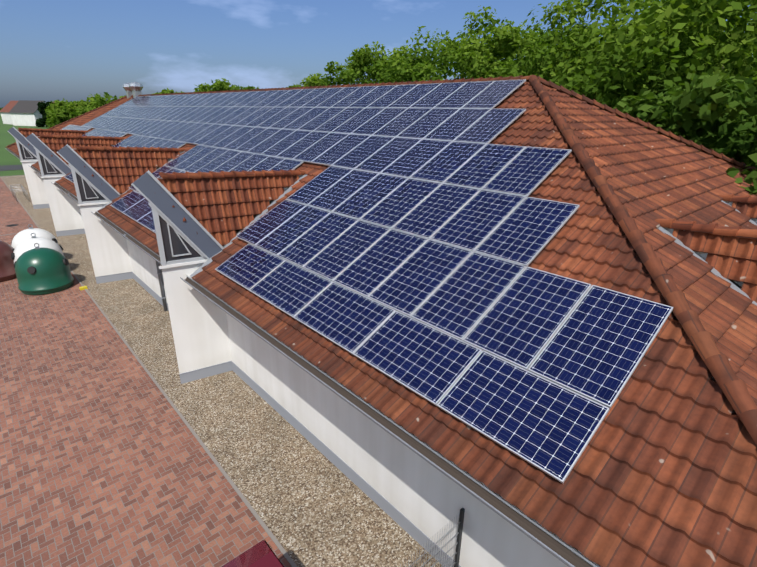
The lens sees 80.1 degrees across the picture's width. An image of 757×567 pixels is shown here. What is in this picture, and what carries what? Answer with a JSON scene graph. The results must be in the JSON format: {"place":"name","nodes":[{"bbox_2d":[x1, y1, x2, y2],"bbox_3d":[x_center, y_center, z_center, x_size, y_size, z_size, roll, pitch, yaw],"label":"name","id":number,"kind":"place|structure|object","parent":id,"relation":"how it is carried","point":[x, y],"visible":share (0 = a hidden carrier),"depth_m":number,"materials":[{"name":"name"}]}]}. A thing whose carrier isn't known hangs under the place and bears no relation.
{"place":"outdoors","nodes":[
{"label":"outdoors","id":0,"kind":"place"},
{"bbox_2d":[0,101,17,124],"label":"house","id":1,"kind":"structure","parent":0,"point":[6,114],"depth_m":173.96,"materials":[{"name":"white paint"}]},
{"bbox_2d":[0,165,22,170],"bbox_3d":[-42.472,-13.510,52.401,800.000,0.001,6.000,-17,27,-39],"label":"road","id":2,"kind":"structure","parent":0,"point":[10,167],"depth_m":52.26,"materials":[{"name":"grey asphalt"}]},
{"bbox_2d":[0,113,49,175],"bbox_3d":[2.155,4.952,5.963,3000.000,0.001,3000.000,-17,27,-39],"label":"field ground","id":3,"kind":"structure","parent":0,"point":[7,157],"depth_m":73.89,"materials":[{"name":"green plant"}]},
{"bbox_2d":[35,101,51,126],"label":"tree","id":4,"kind":"object","parent":3,"relation":"on","point":[42,106],"visible":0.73,"depth_m":152.75,"materials":[{"name":"green plant"}]},
{"bbox_2d":[45,93,99,128],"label":"tree","id":5,"kind":"object","parent":3,"relation":"on","point":[57,111],"visible":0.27,"depth_m":65.80,"materials":[{"name":"green plant"}]},
{"bbox_2d":[64,92,124,120],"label":"tree","id":6,"kind":"object","parent":3,"relation":"on","point":[97,102],"visible":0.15,"depth_m":63.19,"materials":[{"name":"green plant"}]},
{"bbox_2d":[0,178,291,566],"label":"paving bricks","id":7,"kind":"object","parent":3,"relation":"on","point":[106,460],"depth_m":9.19,"materials":[{"name":"red brick"}]},
{"bbox_2d":[0,240,16,281],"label":"recycling container","id":8,"kind":"object","parent":7,"relation":"on","point":[7,270],"visible":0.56,"depth_m":18.36,"materials":[{"name":"red plastic"}]},
{"bbox_2d":[11,224,58,248],"bbox_3d":[-15.461,-1.779,20.262,1.799,1.824,1.799,-17,27,-39],"label":"recycling container","id":9,"kind":"object","parent":7,"relation":"on","point":[21,236],"visible":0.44,"depth_m":19.80,"materials":[{"name":"white plastic"}]},
{"bbox_2d":[11,233,63,262],"bbox_3d":[-14.271,-1.233,18.883,1.811,1.824,1.811,-17,27,-39],"label":"recycling container","id":10,"kind":"object","parent":7,"relation":"on","point":[21,248],"visible":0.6,"depth_m":18.40,"materials":[{"name":"white plastic"}]},
{"bbox_2d":[14,243,73,294],"bbox_3d":[-13.080,-0.687,17.503,1.795,1.824,1.795,-17,27,-39],"label":"recycling container","id":11,"kind":"object","parent":7,"relation":"on","point":[41,271],"visible":1,"depth_m":17.01,"materials":[{"name":"teal plastic"}]},
{"bbox_2d":[222,539,284,566],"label":"dark red car","id":12,"kind":"object","parent":7,"relation":"on","point":[261,554],"visible":1,"depth_m":5.64,"materials":[{"name":"red paint"}]},
{"bbox_2d":[0,175,297,566],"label":"kerb edging","id":13,"kind":"object","parent":3,"relation":"on","point":[256,516],"visible":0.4,"depth_m":9.61,"materials":[{"name":"grey concrete"}]},
{"bbox_2d":[153,88,183,93],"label":"tree","id":14,"kind":"object","parent":3,"relation":"on","point":[164,91],"visible":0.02,"depth_m":92.24,"materials":[{"name":"green plant"}]},
{"bbox_2d":[1,175,440,566],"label":"gravel strip","id":15,"kind":"object","parent":3,"relation":"on","point":[310,504],"visible":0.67,"depth_m":9.40,"materials":[{"name":"beige gravel"}]},
{"bbox_2d":[8,127,49,208],"bbox_3d":[-22.396,-8.184,31.659,4.772,5.439,0.718,-21,30,-44],"label":"dormer","id":16,"kind":"object","parent":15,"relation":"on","point":[34,179],"visible":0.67,"depth_m":30.64,"materials":[{"name":"white paint"}]},
{"bbox_2d":[18,130,85,144],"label":"dormer roof tiles","id":17,"kind":"object","parent":16,"relation":"attached to","point":[25,133],"visible":0.15,"depth_m":30.86,"materials":[{"name":"brown tile"}]},
{"bbox_2d":[18,127,88,132],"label":"dormer ridge tiles","id":18,"kind":"object","parent":17,"relation":"on","point":[56,130],"visible":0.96,"depth_m":31.00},
{"bbox_2d":[25,133,124,236],"bbox_3d":[-16.101,-5.582,25.108,4.772,5.439,0.718,-21,30,-44],"label":"dormer","id":19,"kind":"object","parent":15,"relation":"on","point":[66,214],"visible":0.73,"depth_m":24.19,"materials":[{"name":"white paint"}]},
{"bbox_2d":[38,137,120,167],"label":"dormer roof tiles","id":20,"kind":"object","parent":19,"relation":"attached to","point":[54,145],"visible":0.44,"depth_m":24.21,"materials":[{"name":"brown tile"}]},
{"bbox_2d":[39,134,124,139],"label":"dormer ridge tiles","id":21,"kind":"object","parent":20,"relation":"on","point":[79,136],"visible":1,"depth_m":24.46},
{"bbox_2d":[57,144,184,283],"bbox_3d":[-9.807,-2.981,18.557,4.772,5.439,0.718,-21,30,-44],"label":"dormer","id":22,"kind":"object","parent":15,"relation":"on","point":[108,250],"visible":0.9,"depth_m":17.61,"materials":[{"name":"white paint"}]},
{"bbox_2d":[73,149,179,193],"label":"dormer roof tiles","id":23,"kind":"object","parent":22,"relation":"attached to","point":[121,172],"visible":0.75,"depth_m":17.80,"materials":[{"name":"orange tile"}]},
{"bbox_2d":[75,145,184,151],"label":"dormer ridge tiles","id":24,"kind":"object","parent":23,"relation":"on","point":[112,148],"visible":0.98,"depth_m":17.85,"materials":[{"name":"brown tile"}]},
{"bbox_2d":[131,170,306,383],"bbox_3d":[-3.512,-0.380,12.007,4.772,5.439,0.718,-21,30,-44],"label":"dormer","id":25,"kind":"object","parent":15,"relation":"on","point":[198,320],"visible":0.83,"depth_m":11.01,"materials":[{"name":"white paint"}]},
{"bbox_2d":[157,175,298,244],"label":"dormer roof tiles","id":26,"kind":"object","parent":25,"relation":"attached to","point":[221,210],"visible":0.81,"depth_m":11.24,"materials":[{"name":"orange tile"}]},
{"bbox_2d":[159,169,306,178],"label":"dormer ridge tiles","id":27,"kind":"object","parent":26,"relation":"on","point":[210,174],"visible":1,"depth_m":11.17,"materials":[{"name":"brown tile"}]},
{"bbox_2d":[397,507,464,566],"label":"fence","id":28,"kind":"object","parent":15,"relation":"on","point":[459,537],"visible":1,"depth_m":6.36,"materials":[{"name":"grey"}]},
{"bbox_2d":[193,78,248,91],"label":"tree","id":29,"kind":"object","parent":3,"relation":"on","point":[219,85],"visible":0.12,"depth_m":85.30,"materials":[{"name":"green plant"}]},
{"bbox_2d":[245,85,258,89],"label":"tree","id":30,"kind":"object","parent":3,"relation":"on","point":[251,87],"depth_m":93.42,"materials":[{"name":"green plant"}]},
{"bbox_2d":[288,73,327,87],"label":"tree","id":31,"kind":"object","parent":3,"relation":"on","point":[313,80],"visible":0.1,"depth_m":85.70,"materials":[{"name":"green plant"}]},
{"bbox_2d":[320,41,416,85],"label":"tree","id":32,"kind":"object","parent":3,"relation":"on","point":[363,59],"visible":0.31,"depth_m":55.94,"materials":[{"name":"green plant"}]},
{"bbox_2d":[13,152,741,566],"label":"building walls","id":33,"kind":"structure","parent":3,"relation":"on","point":[413,496],"depth_m":7.89,"materials":[{"name":"grey paint"}]},
{"bbox_2d":[5,148,20,159],"bbox_3d":[-29.484,-10.392,36.586,0.166,0.089,16.734,-17,27,-39],"label":"gutter","id":34,"kind":"object","parent":33,"relation":"attached to","point":[14,154],"visible":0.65,"depth_m":37.77,"materials":[{"name":"grey metal"}]},
{"bbox_2d":[28,165,41,175],"bbox_3d":[-20.570,-6.708,27.310,0.166,0.089,8.870,-17,27,-39],"label":"gutter","id":35,"kind":"object","parent":33,"relation":"attached to","point":[35,169],"visible":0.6,"depth_m":28.60,"materials":[{"name":"grey metal"}]},
{"bbox_2d":[51,182,77,201],"bbox_3d":[-14.276,-4.107,20.759,0.166,0.089,8.870,-17,27,-39],"label":"gutter","id":36,"kind":"object","parent":33,"relation":"attached to","point":[72,196],"visible":0.67,"depth_m":21.41,"materials":[{"name":"grey metal"}]},
{"bbox_2d":[91,211,160,263],"bbox_3d":[-7.981,-1.506,14.208,0.166,0.089,8.870,-17,27,-39],"label":"gutter","id":37,"kind":"object","parent":33,"relation":"attached to","point":[148,251],"visible":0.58,"depth_m":13.89,"materials":[{"name":"grey metal"}]},
{"bbox_2d":[124,234,167,310],"bbox_3d":[-7.814,-0.310,15.153,0.929,2.942,0.116,-17,27,-39],"label":"downpipe","id":38,"kind":"object","parent":33,"relation":"attached to","point":[161,287],"visible":0.38,"depth_m":15.55,"materials":[{"name":"silver metal"}]},
{"bbox_2d":[180,276,596,566],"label":"gutter","id":39,"kind":"object","parent":33,"relation":"attached to","point":[561,551],"visible":1,"depth_m":5.33,"materials":[{"name":"grey metal"}]},
{"bbox_3d":[-9.094,-8.996,27.143,17.788,4.601,57.758,-17,27,-39],"label":"roof","id":40,"kind":"object","parent":33,"relation":"on","visible":0},
{"bbox_2d":[5,96,125,147],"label":"roof hip tiles","id":41,"kind":"object","parent":40,"relation":"attached to","point":[90,111],"visible":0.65,"depth_m":40.94,"materials":[{"name":"brown tile"}]},
{"bbox_2d":[123,83,132,98],"bbox_3d":[-21.637,-16.739,39.259,1.035,1.410,1.035,-17,27,-39],"label":"roof vent","id":42,"kind":"object","parent":40,"relation":"on","point":[128,90],"visible":0.5,"depth_m":38.90,"materials":[{"name":"silver metal"}]},
{"bbox_2d":[129,82,142,97],"bbox_3d":[-20.371,-16.216,37.942,1.035,1.410,1.035,-17,27,-39],"label":"roof vent","id":43,"kind":"object","parent":40,"relation":"on","point":[136,88],"visible":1,"depth_m":37.61,"materials":[{"name":"silver metal"}]},
{"bbox_2d":[7,80,756,566],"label":"roof slope","id":44,"kind":"structure","parent":40,"relation":"attached to","point":[663,472],"depth_m":4.80,"materials":[{"name":"tile"}]},
{"bbox_2d":[126,75,531,96],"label":"roof ridge tiles","id":45,"kind":"object","parent":44,"relation":"on","point":[521,77],"visible":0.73,"depth_m":16.96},
{"bbox_2d":[60,79,672,482],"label":"solar panels","id":46,"kind":"object","parent":44,"relation":"on","point":[426,217],"visible":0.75,"depth_m":8.41,"materials":[{"name":"blue glass"}]},
{"bbox_2d":[543,84,756,432],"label":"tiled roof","id":47,"kind":"structure","parent":40,"relation":"attached to","point":[650,175],"depth_m":8.88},
{"bbox_2d":[529,75,756,444],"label":"roof hip tiles","id":48,"kind":"object","parent":47,"relation":"attached to","point":[734,389],"visible":1,"depth_m":5.73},
{"bbox_2d":[537,76,755,171],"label":"roof hip tiles","id":49,"kind":"object","parent":47,"relation":"attached to","point":[660,130],"visible":0.96,"depth_m":12.66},
{"bbox_2d":[658,226,756,305],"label":"flashing","id":50,"kind":"object","parent":47,"relation":"on","point":[668,231],"depth_m":7.09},
{"bbox_2d":[655,218,756,239],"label":"ridge tiles","id":51,"kind":"object","parent":50,"relation":"attached to","point":[716,229],"visible":0.96,"depth_m":6.96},
{"bbox_2d":[672,229,756,302],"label":"dormer hip roof tiles","id":52,"kind":"object","parent":50,"relation":"attached to","point":[731,258],"visible":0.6,"depth_m":6.80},
{"bbox_2d":[721,200,756,225],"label":"flashing","id":53,"kind":"object","parent":47,"relation":"on","point":[750,220],"depth_m":9.60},
{"bbox_2d":[718,194,756,203],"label":"ridge tiles","id":54,"kind":"object","parent":53,"relation":"attached to","point":[733,198],"visible":0.88,"depth_m":9.68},
{"bbox_2d":[732,202,756,218],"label":"dormer hip roof tiles","id":55,"kind":"object","parent":53,"relation":"attached to","point":[749,210],"visible":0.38,"depth_m":9.62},
{"bbox_2d":[370,5,546,82],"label":"tree","id":56,"kind":"object","parent":3,"relation":"on","point":[476,57],"visible":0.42,"depth_m":41.52,"materials":[{"name":"green plant"}]},
{"bbox_2d":[504,26,594,64],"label":"tree","id":57,"kind":"object","parent":3,"relation":"on","point":[548,35],"visible":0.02,"depth_m":60.38,"materials":[{"name":"green plant"}]},
{"bbox_2d":[474,0,756,115],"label":"tree","id":58,"kind":"object","parent":3,"relation":"on","point":[570,52],"visible":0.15,"depth_m":28.17,"materials":[{"name":"green plant"}]},
{"bbox_2d":[549,0,756,139],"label":"tree","id":59,"kind":"object","parent":3,"relation":"on","point":[675,65],"visible":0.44,"depth_m":19.52,"materials":[{"name":"green plant"}]},
{"bbox_2d":[595,67,756,222],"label":"tree","id":60,"kind":"object","parent":3,"relation":"on","point":[707,110],"visible":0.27,"depth_m":13.69,"materials":[{"name":"green plant"}]},
{"bbox_2d":[612,22,756,54],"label":"tree","id":61,"kind":"object","parent":3,"relation":"on","point":[724,32],"depth_m":40.95,"materials":[{"name":"green plant"}]},
{"bbox_2d":[9,100,46,125],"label":"house","id":62,"kind":"structure","parent":0,"point":[24,112],"depth_m":160.48,"materials":[{"name":"grey paint"}]},
{"bbox_2d":[0,0,752,107],"label":"sky","id":63,"kind":"structure","parent":0,"point":[51,50],"materials":[{"name":"blue"}]}
]}

